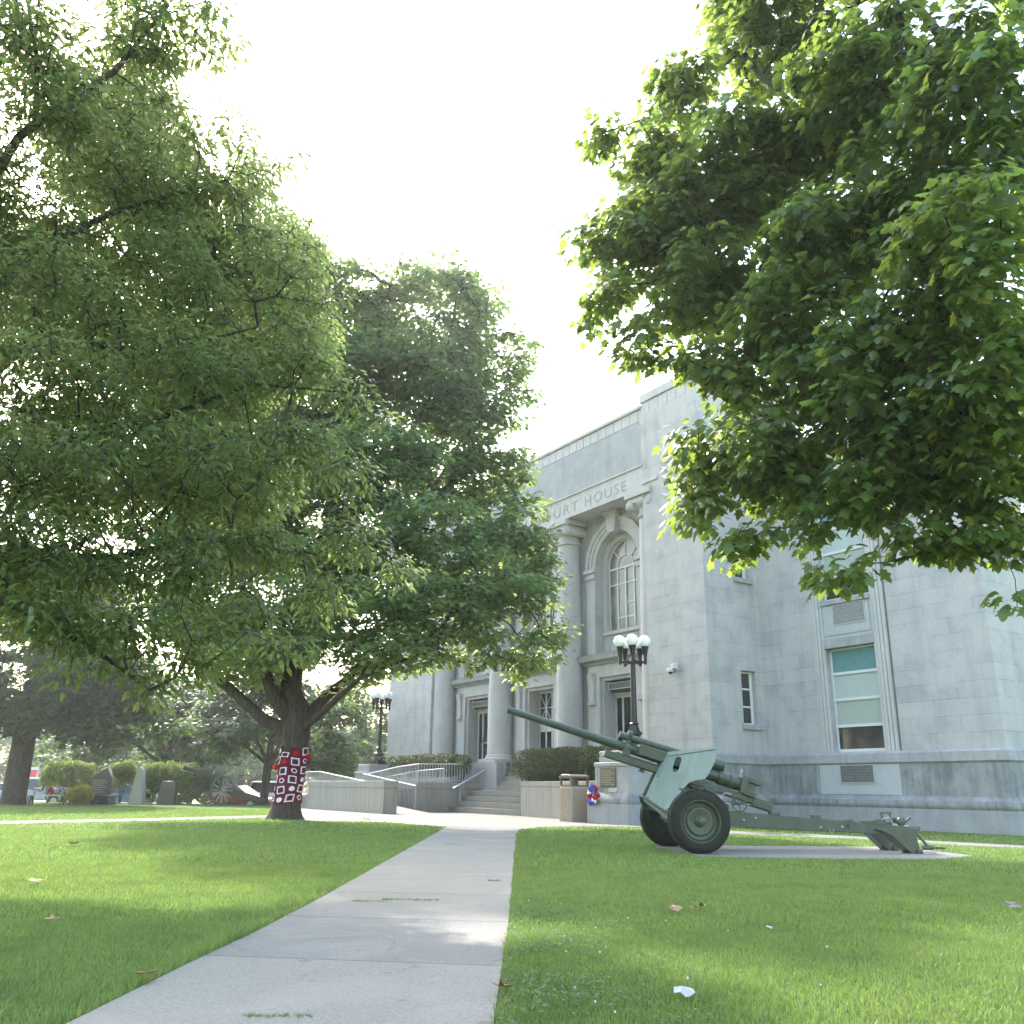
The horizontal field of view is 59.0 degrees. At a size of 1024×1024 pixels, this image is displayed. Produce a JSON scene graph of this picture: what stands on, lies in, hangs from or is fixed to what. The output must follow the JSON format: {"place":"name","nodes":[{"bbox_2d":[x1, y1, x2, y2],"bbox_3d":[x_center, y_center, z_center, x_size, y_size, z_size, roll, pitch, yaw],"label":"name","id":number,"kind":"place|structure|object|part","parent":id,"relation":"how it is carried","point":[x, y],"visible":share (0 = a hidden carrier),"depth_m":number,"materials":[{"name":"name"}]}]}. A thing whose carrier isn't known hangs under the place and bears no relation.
{"place":"outdoors","nodes":[
{"label":"outdoors","id":0,"kind":"place"},
{"bbox_2d":[34,800,200,803],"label":"car park","id":1,"kind":"structure","parent":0,"point":[195,802],"depth_m":75.72,"materials":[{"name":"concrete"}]},
{"bbox_2d":[0,778,71,801],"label":"parked car","id":2,"kind":"object","parent":1,"relation":"on","point":[33,782],"visible":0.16,"depth_m":60.27,"materials":[{"name":"silver paint"}]},
{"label":"windows","id":3,"kind":"part","parent":2,"relation":"part of","materials":[{"name":"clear glass"}]},
{"bbox_2d":[36,733,50,777],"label":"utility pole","id":4,"kind":"object","parent":1,"relation":"on","point":[38,772],"visible":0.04,"depth_m":71.90,"materials":[{"name":"grey wood"}]},
{"bbox_2d":[113,785,156,802],"bbox_3d":[-26.309,19.086,60.977,4.487,1.450,2.080,10,-19,-27],"label":"parked car","id":5,"kind":"object","parent":1,"relation":"on","point":[126,793],"visible":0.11,"depth_m":60.36,"materials":[{"name":"blue paint"}]},
{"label":"windows","id":6,"kind":"part","parent":5,"relation":"part of","materials":[{"name":"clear glass"}]},
{"bbox_2d":[201,786,271,804],"bbox_3d":[-17.717,18.471,58.591,4.487,1.450,2.080,-4,-18,14],"label":"parked car","id":7,"kind":"object","parent":1,"relation":"on","point":[238,800],"visible":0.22,"depth_m":57.95,"materials":[{"name":"red paint"}]},
{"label":"windows","id":8,"kind":"part","parent":7,"relation":"part of","materials":[{"name":"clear glass"}]},
{"bbox_2d":[250,781,305,797],"bbox_3d":[-16.684,20.234,64.860,4.450,1.780,2.080,-4,-18,16],"label":"parked car","id":9,"kind":"object","parent":1,"relation":"on","point":[255,785],"visible":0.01,"depth_m":64.63,"materials":[{"name":"white paint"}]},
{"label":"windows","id":10,"kind":"part","parent":9,"relation":"part of","materials":[{"name":"black glass"}]},
{"bbox_2d":[0,815,305,823],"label":"cross path","id":11,"kind":"structure","parent":0,"point":[99,820],"depth_m":26.62,"materials":[{"name":"concrete"}]},
{"bbox_2d":[241,844,500,1017],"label":"joint grass","id":12,"kind":"structure","parent":0,"point":[287,1014],"depth_m":4.10,"materials":[{"name":"green plant"}]},
{"bbox_2d":[0,792,1023,1023],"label":"lawn","id":13,"kind":"structure","parent":0,"point":[182,806],"depth_m":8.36,"materials":[{"name":"green plant"}]},
{"bbox_2d":[0,729,39,782],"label":"shade tree","id":14,"kind":"object","parent":13,"relation":"on","point":[4,746],"visible":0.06,"depth_m":110.65,"materials":[{"name":"green plant"}]},
{"bbox_2d":[26,795,33,803],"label":"stone block","id":15,"kind":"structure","parent":13,"relation":"on","point":[27,799],"depth_m":44.95,"materials":[{"name":"grey stone"}]},
{"bbox_2d":[28,878,42,881],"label":"fallen leaf","id":16,"kind":"object","parent":13,"relation":"on","point":[37,880],"visible":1,"depth_m":9.18,"materials":[{"name":"beige plant"}]},
{"bbox_2d":[7,737,82,780],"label":"roadside shop","id":17,"kind":"structure","parent":13,"relation":"on","point":[33,773],"depth_m":88.21,"materials":[{"name":"white paint"}]},
{"bbox_2d":[27,785,67,804],"bbox_3d":[-22.464,13.719,43.820,1.700,0.934,0.558,3,-17,-7],"label":"park bench","id":18,"kind":"object","parent":13,"relation":"on","point":[48,795],"visible":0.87,"depth_m":43.92,"materials":[{"name":"grey wood"}]},
{"bbox_2d":[33,786,66,794],"bbox_3d":[-22.481,13.544,44.041,1.573,0.387,0.185,3,-17,-7],"label":"flower garland","id":19,"kind":"object","parent":18,"relation":"on","point":[52,789],"visible":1,"depth_m":44.02},
{"bbox_2d":[43,914,59,919],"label":"fallen leaf","id":20,"kind":"object","parent":13,"relation":"on","point":[52,916],"visible":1,"depth_m":6.62,"materials":[{"name":"brown plant"}]},
{"bbox_2d":[37,759,96,802],"bbox_3d":[-24.396,14.790,49.742,3.254,2.375,1.983,1,-17,0],"label":"clipped bush","id":21,"kind":"object","parent":13,"relation":"on","point":[71,777],"visible":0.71,"depth_m":49.33,"materials":[{"name":"green plant"}]},
{"bbox_2d":[31,735,108,778],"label":"shade tree","id":22,"kind":"object","parent":13,"relation":"on","point":[38,763],"visible":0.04,"depth_m":104.53,"materials":[{"name":"green plant"}]},
{"bbox_2d":[57,784,94,804],"bbox_3d":[-21.934,14.325,45.727,1.824,1.135,1.427,1,-17,0],"label":"golden shrub","id":23,"kind":"object","parent":13,"relation":"on","point":[80,796],"visible":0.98,"depth_m":45.45,"materials":[{"name":"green plant"}]},
{"bbox_2d":[1,723,160,779],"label":"shade tree","id":24,"kind":"object","parent":13,"relation":"on","point":[44,744],"visible":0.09,"depth_m":70.73,"materials":[{"name":"green plant"}]},
{"bbox_2d":[0,541,197,803],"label":"shade tree","id":25,"kind":"object","parent":13,"relation":"on","point":[29,712],"visible":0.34,"depth_m":43.91,"materials":[{"name":"green plant"}]},
{"bbox_2d":[89,768,116,803],"bbox_3d":[-21.676,14.484,47.767,1.686,1.945,0.600,1,-17,0],"label":"granite monument","id":26,"kind":"object","parent":13,"relation":"on","point":[102,782],"visible":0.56,"depth_m":47.65,"materials":[{"name":"grey stone"}]},
{"bbox_2d":[89,795,117,804],"bbox_3d":[-20.894,14.703,46.239,1.300,0.490,0.400,1,-17,0],"label":"granite bench","id":27,"kind":"object","parent":13,"relation":"on","point":[111,799],"visible":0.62,"depth_m":46.10,"materials":[{"name":"grey stone"}]},
{"bbox_2d":[108,759,137,802],"bbox_3d":[-21.674,14.959,50.349,1.867,2.466,1.631,1,-17,0],"label":"tall bush","id":28,"kind":"object","parent":13,"relation":"on","point":[123,772],"visible":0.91,"depth_m":50.11,"materials":[{"name":"green plant"}]},
{"bbox_2d":[128,766,145,803],"bbox_3d":[-20.075,14.704,48.752,0.766,1.944,0.500,1,-17,0],"label":"stone obelisk","id":29,"kind":"object","parent":13,"relation":"on","point":[138,794],"visible":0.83,"depth_m":48.51,"materials":[{"name":"grey stone"}]},
{"bbox_2d":[97,729,185,791],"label":"shade tree","id":30,"kind":"object","parent":13,"relation":"on","point":[131,785],"visible":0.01,"depth_m":106.58,"materials":[{"name":"green plant"}]},
{"bbox_2d":[32,675,265,770],"bbox_3d":[-24.495,15.706,62.550,14.578,9.801,13.975,1,-17,0],"label":"shade tree","id":31,"kind":"object","parent":13,"relation":"on","point":[165,753],"visible":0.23,"depth_m":59.95,"materials":[{"name":"green plant"}]},
{"bbox_2d":[144,761,165,803],"bbox_3d":[-19.726,14.878,49.783,1.580,2.349,1.556,1,-17,0],"label":"tall bush","id":32,"kind":"object","parent":13,"relation":"on","point":[154,780],"visible":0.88,"depth_m":49.46,"materials":[{"name":"green plant"}]},
{"bbox_2d":[156,781,177,804],"bbox_3d":[-18.343,14.936,48.165,0.919,1.200,0.350,1,-17,0],"label":"granite monument","id":33,"kind":"object","parent":13,"relation":"on","point":[167,793],"visible":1,"depth_m":48.00,"materials":[{"name":"grey stone"}]},
{"bbox_2d":[158,760,207,803],"bbox_3d":[-18.171,15.034,49.887,2.752,2.695,2.015,1,-17,0],"label":"tall bush","id":34,"kind":"object","parent":13,"relation":"on","point":[186,779],"visible":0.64,"depth_m":49.49,"materials":[{"name":"green plant"}]},
{"bbox_2d":[0,0,431,717],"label":"oak tree","id":35,"kind":"object","parent":13,"relation":"on","point":[208,240],"visible":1,"depth_m":10.31,"materials":[{"name":"green plant"}]},
{"bbox_2d":[182,765,265,804],"bbox_3d":[-16.005,15.224,50.462,2.040,2.047,5.353,-13,-22,38],"label":"old cannon","id":36,"kind":"object","parent":13,"relation":"on","point":[215,782],"visible":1,"depth_m":49.76,"materials":[{"name":"grey paint"}]},
{"bbox_2d":[201,734,279,791],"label":"shade tree","id":37,"kind":"object","parent":13,"relation":"on","point":[234,774],"visible":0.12,"depth_m":105.81,"materials":[{"name":"green plant"}]},
{"bbox_2d":[174,655,366,804],"bbox_3d":[-14.553,12.814,54.741,11.152,10.412,11.097,15,-22,-38],"label":"shade tree","id":38,"kind":"object","parent":13,"relation":"on","point":[229,718],"visible":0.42,"depth_m":53.67,"materials":[{"name":"green plant"}]},
{"bbox_2d":[245,737,320,786],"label":"shade tree","id":39,"kind":"object","parent":13,"relation":"on","point":[275,777],"visible":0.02,"depth_m":117.17,"materials":[{"name":"green plant"}]},
{"bbox_2d":[66,826,516,1023],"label":"walkway","id":40,"kind":"structure","parent":13,"relation":"on","point":[338,956],"depth_m":5.47,"materials":[{"name":"concrete"}]},
{"bbox_2d":[134,969,159,974],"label":"fallen leaf","id":41,"kind":"object","parent":40,"relation":"on","point":[150,972],"visible":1,"depth_m":4.74,"materials":[{"name":"brown plant"}]},
{"bbox_2d":[490,980,512,987],"bbox_3d":[-0.056,2.378,4.563,0.132,0.024,0.120,19,-37,-17],"label":"fallen leaf","id":42,"kind":"object","parent":40,"relation":"on","point":[500,984],"visible":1,"depth_m":4.57,"materials":[{"name":"brown plant"}]},
{"bbox_2d":[306,681,385,780],"bbox_3d":[-12.703,16.326,63.655,7.212,9.570,7.670,14,-21,-36],"label":"shade tree","id":43,"kind":"object","parent":13,"relation":"on","point":[335,763],"visible":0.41,"depth_m":63.55,"materials":[{"name":"green plant"}]},
{"bbox_2d":[320,722,374,777],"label":"shade tree","id":44,"kind":"object","parent":13,"relation":"on","point":[342,735],"depth_m":126.11,"materials":[{"name":"green plant"}]},
{"bbox_2d":[120,196,584,819],"bbox_3d":[-6.095,-1.037,32.224,16.756,23.313,9.235,-3,-18,13],"label":"maple tree","id":45,"kind":"object","parent":13,"relation":"on","point":[436,392],"visible":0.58,"depth_m":30.56,"materials":[{"name":"green plant"}]},
{"bbox_2d":[272,746,311,804],"bbox_3d":[-7.095,8.512,29.268,1.200,1.812,0.960,1,-17,0],"label":"knitted wrap","id":46,"kind":"object","parent":45,"relation":"attached to","point":[290,780],"visible":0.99,"depth_m":28.94,"materials":[{"name":"red fabric"}]},
{"bbox_2d":[340,686,389,780],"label":"shade tree","id":47,"kind":"object","parent":13,"relation":"on","point":[373,740],"visible":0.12,"depth_m":80.68,"materials":[{"name":"green plant"}]},
{"bbox_2d":[494,897,827,1023],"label":"clover","id":48,"kind":"object","parent":13,"relation":"on","point":[555,980],"depth_m":4.94,"materials":[{"name":"green plant"}]},
{"bbox_2d":[668,904,682,910],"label":"fallen leaf","id":49,"kind":"object","parent":13,"relation":"on","point":[675,907],"visible":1,"depth_m":7.67,"materials":[{"name":"brown plant"}]},
{"bbox_2d":[671,986,694,996],"bbox_3d":[0.845,2.377,4.512,0.117,0.040,0.097,2,-5,-17],"label":"paper scrap","id":50,"kind":"object","parent":13,"relation":"on","point":[686,991],"visible":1,"depth_m":4.49,"materials":[{"name":"white paper"}]},
{"bbox_2d":[691,902,707,906],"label":"fallen leaf","id":51,"kind":"object","parent":13,"relation":"on","point":[700,904],"visible":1,"depth_m":7.80,"materials":[{"name":"brown plant"}]},
{"bbox_2d":[386,378,1023,835],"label":"courthouse","id":52,"kind":"structure","parent":13,"relation":"on","point":[900,694],"depth_m":31.86,"materials":[{"name":"stone"}]},
{"bbox_2d":[477,710,487,762],"bbox_3d":[-1.200,11.014,45.428,0.130,3.140,1.950,12,-20,-31],"label":"door","id":53,"kind":"structure","parent":52,"relation":"in","point":[482,715],"depth_m":45.83,"materials":[{"name":"glass"}]},
{"bbox_2d":[540,691,552,756],"bbox_3d":[1.847,9.695,41.042,0.082,3.170,2.020,12,-20,-31],"label":"door","id":54,"kind":"structure","parent":52,"relation":"in","point":[546,698],"depth_m":41.49,"materials":[{"name":"white paint"}]},
{"bbox_2d":[536,565,557,646],"bbox_3d":[1.804,4.328,42.612,0.080,3.850,2.200,12,-20,-31],"label":"arched window","id":55,"kind":"structure","parent":52,"relation":"in","point":[554,572],"depth_m":42.72,"materials":[{"name":"white glass"}]},
{"bbox_2d":[615,693,630,750],"bbox_3d":[4.819,8.389,36.601,0.130,3.140,1.950,12,-20,-31],"label":"door","id":56,"kind":"structure","parent":52,"relation":"in","point":[623,701],"depth_m":37.11,"materials":[{"name":"glass"}]},
{"bbox_2d":[609,539,638,630],"bbox_3d":[4.812,3.015,38.195,0.080,3.850,2.200,12,-20,-31],"label":"arched window","id":57,"kind":"structure","parent":52,"relation":"in","point":[623,571],"depth_m":38.34,"materials":[{"name":"white glass"}]},
{"bbox_2d":[666,663,677,673],"bbox_3d":[5.731,5.627,32.524,0.269,0.385,0.400,12,-20,-31],"label":"security camera","id":58,"kind":"object","parent":52,"relation":"attached to","point":[672,668],"visible":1,"depth_m":32.45,"materials":[{"name":"white paint"}]},
{"bbox_2d":[735,532,744,577],"bbox_3d":[8.329,1.611,33.631,0.720,1.850,0.060,12,-20,-31],"label":"slit window","id":59,"kind":"structure","parent":52,"relation":"in","point":[742,575],"depth_m":33.55,"materials":[{"name":"white glass"}]},
{"bbox_2d":[741,671,753,724],"bbox_3d":[8.261,6.592,32.104,0.720,1.870,0.060,12,-20,-31],"label":"slit window","id":60,"kind":"structure","parent":52,"relation":"in","point":[746,680],"depth_m":32.15,"materials":[{"name":"white glass"}]},
{"bbox_2d":[818,514,868,600],"bbox_3d":[11.310,1.270,30.850,0.080,3.450,1.890,12,-20,-31],"label":"wing window","id":61,"kind":"structure","parent":52,"relation":"in","point":[838,548],"depth_m":30.91,"materials":[{"name":"glass"}]},
{"bbox_2d":[830,644,884,751],"bbox_3d":[11.246,6.050,29.385,0.080,3.350,1.890,12,-20,-31],"label":"wing window","id":62,"kind":"structure","parent":52,"relation":"in","point":[859,727],"depth_m":29.44,"materials":[{"name":"glass"}]},
{"bbox_2d":[549,0,1023,622],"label":"maple tree","id":63,"kind":"object","parent":13,"relation":"on","point":[941,434],"visible":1,"depth_m":8.50,"materials":[{"name":"green plant"}]},
{"bbox_2d":[654,845,970,859],"bbox_3d":[5.351,6.109,16.148,5.270,0.100,3.664,2,-17,-4],"label":"gun pad","id":64,"kind":"object","parent":13,"relation":"on","point":[838,852],"visible":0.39,"depth_m":15.89,"materials":[{"name":"concrete"}]},
{"bbox_2d":[507,707,944,853],"bbox_3d":[3.942,4.925,16.683,8.138,2.469,2.360,2,-17,-5],"label":"field gun","id":65,"kind":"object","parent":64,"relation":"on","point":[684,806],"visible":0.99,"depth_m":16.17,"materials":[{"name":"green paint"}]},
{"bbox_2d":[1003,900,1022,906],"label":"flat stone","id":66,"kind":"object","parent":13,"relation":"on","point":[1011,904],"visible":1,"depth_m":8.19,"materials":[{"name":"grey stone"}]},
{"bbox_2d":[0,0,1023,784],"label":"sky","id":67,"kind":"structure","parent":0,"point":[425,124],"materials":[{"name":"white"}]},
{"bbox_2d":[300,808,1023,847],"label":"forecourt","id":68,"kind":"structure","parent":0,"point":[504,823],"depth_m":29.05,"materials":[{"name":"concrete"}]},
{"bbox_2d":[307,781,397,813],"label":"ramp wall","id":69,"kind":"structure","parent":68,"relation":"on","point":[379,797],"depth_m":38.89,"materials":[{"name":"concrete"}]},
{"bbox_2d":[354,764,394,780],"bbox_3d":[-7.119,14.420,46.922,2.000,2.550,2.000,12,-20,-31],"label":"lamp pedestal","id":70,"kind":"object","parent":68,"relation":"on","point":[366,768],"visible":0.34,"depth_m":46.62,"materials":[{"name":"stone"}]},
{"bbox_2d":[370,691,393,764],"bbox_3d":[-6.939,11.426,47.921,1.247,3.805,1.206,17,-23,-42],"label":"street lamp","id":71,"kind":"object","parent":70,"relation":"on","point":[376,696],"visible":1,"depth_m":47.93,"materials":[{"name":"black metal"}]},
{"bbox_2d":[301,782,480,812],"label":"wheelchair ramp","id":72,"kind":"structure","parent":68,"relation":"on","point":[431,797],"depth_m":40.45,"materials":[{"name":"concrete"}]},
{"bbox_2d":[302,771,363,794],"bbox_3d":[-8.213,12.966,42.430,0.056,1.628,9.642,12,-20,-31],"label":"ramp railing","id":73,"kind":"object","parent":72,"relation":"on","point":[309,776],"visible":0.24,"depth_m":44.41,"materials":[{"name":"metal"}]},
{"bbox_2d":[362,773,415,808],"bbox_3d":[-5.801,12.997,42.134,0.056,1.658,5.742,12,-20,-31],"label":"ramp railing","id":74,"kind":"object","parent":72,"relation":"on","point":[384,779],"visible":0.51,"depth_m":40.77,"materials":[{"name":"metal"}]},
{"bbox_2d":[382,768,444,781],"bbox_3d":[-5.033,13.151,43.983,0.056,1.308,7.142,12,-20,-31],"label":"ramp railing","id":75,"kind":"object","parent":72,"relation":"on","point":[427,770],"visible":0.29,"depth_m":42.73,"materials":[{"name":"metal"}]},
{"bbox_2d":[367,763,473,782],"bbox_3d":[-4.434,12.607,43.154,2.892,1.178,5.387,12,-20,-31],"label":"ramp railing","id":76,"kind":"object","parent":72,"relation":"on","point":[399,771],"visible":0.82,"depth_m":41.24,"materials":[{"name":"metal"}]},
{"bbox_2d":[394,777,455,782],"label":"planter wall","id":77,"kind":"structure","parent":68,"relation":"on","point":[449,778],"depth_m":42.08,"materials":[{"name":"concrete"}]},
{"bbox_2d":[383,753,472,782],"bbox_3d":[-4.349,12.714,44.854,1.333,1.503,8.842,12,-20,-31],"label":"clipped hedge","id":78,"kind":"object","parent":77,"relation":"on","point":[439,758],"visible":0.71,"depth_m":43.37,"materials":[{"name":"green plant"}]},
{"bbox_2d":[449,762,542,815],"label":"entrance steps","id":79,"kind":"structure","parent":68,"relation":"on","point":[497,801],"depth_m":39.20,"materials":[{"name":"concrete"}]},
{"bbox_2d":[452,769,485,806],"bbox_3d":[-1.642,12.408,41.278,2.397,1.950,0.134,12,-20,-31],"label":"stair handrail","id":80,"kind":"object","parent":79,"relation":"on","point":[468,779],"visible":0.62,"depth_m":40.92,"materials":[{"name":"metal"}]},
{"bbox_2d":[521,781,594,818],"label":"planter wall","id":81,"kind":"structure","parent":68,"relation":"on","point":[540,799],"depth_m":34.27,"materials":[{"name":"stone"}]},
{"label":"planter soil","id":82,"kind":"structure","parent":81,"relation":"in","visible":0},
{"bbox_2d":[508,744,615,780],"bbox_3d":[1.940,9.770,34.859,1.388,1.549,6.673,12,-20,-31],"label":"clipped hedge","id":83,"kind":"object","parent":82,"relation":"on","point":[570,755],"visible":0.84,"depth_m":34.62,"materials":[{"name":"green plant"}]},
{"bbox_2d":[559,774,588,821],"bbox_3d":[2.098,9.627,30.490,0.760,1.520,0.747,10,-20,-29],"label":"trash can","id":84,"kind":"object","parent":68,"relation":"on","point":[573,801],"visible":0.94,"depth_m":30.20,"materials":[{"name":"beige concrete"}]},
{"bbox_2d":[587,751,656,824],"bbox_3d":[3.864,9.129,29.350,2.050,2.650,2.050,12,-20,-31],"label":"lamp pedestal","id":85,"kind":"object","parent":68,"relation":"on","point":[621,786],"visible":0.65,"depth_m":28.66,"materials":[{"name":"stone"}]},
{"bbox_2d":[587,784,599,805],"bbox_3d":[2.610,9.113,29.204,0.194,0.684,0.648,19,-24,-29],"label":"memorial wreath","id":86,"kind":"object","parent":85,"relation":"attached to","point":[593,790],"visible":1,"depth_m":29.15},
{"bbox_2d":[614,634,650,744],"bbox_3d":[4.084,6.024,30.154,1.206,3.805,1.247,-7,-19,24],"label":"street lamp","id":87,"kind":"object","parent":85,"relation":"on","point":[631,642],"visible":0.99,"depth_m":30.30,"materials":[{"name":"black metal"}]}
]}

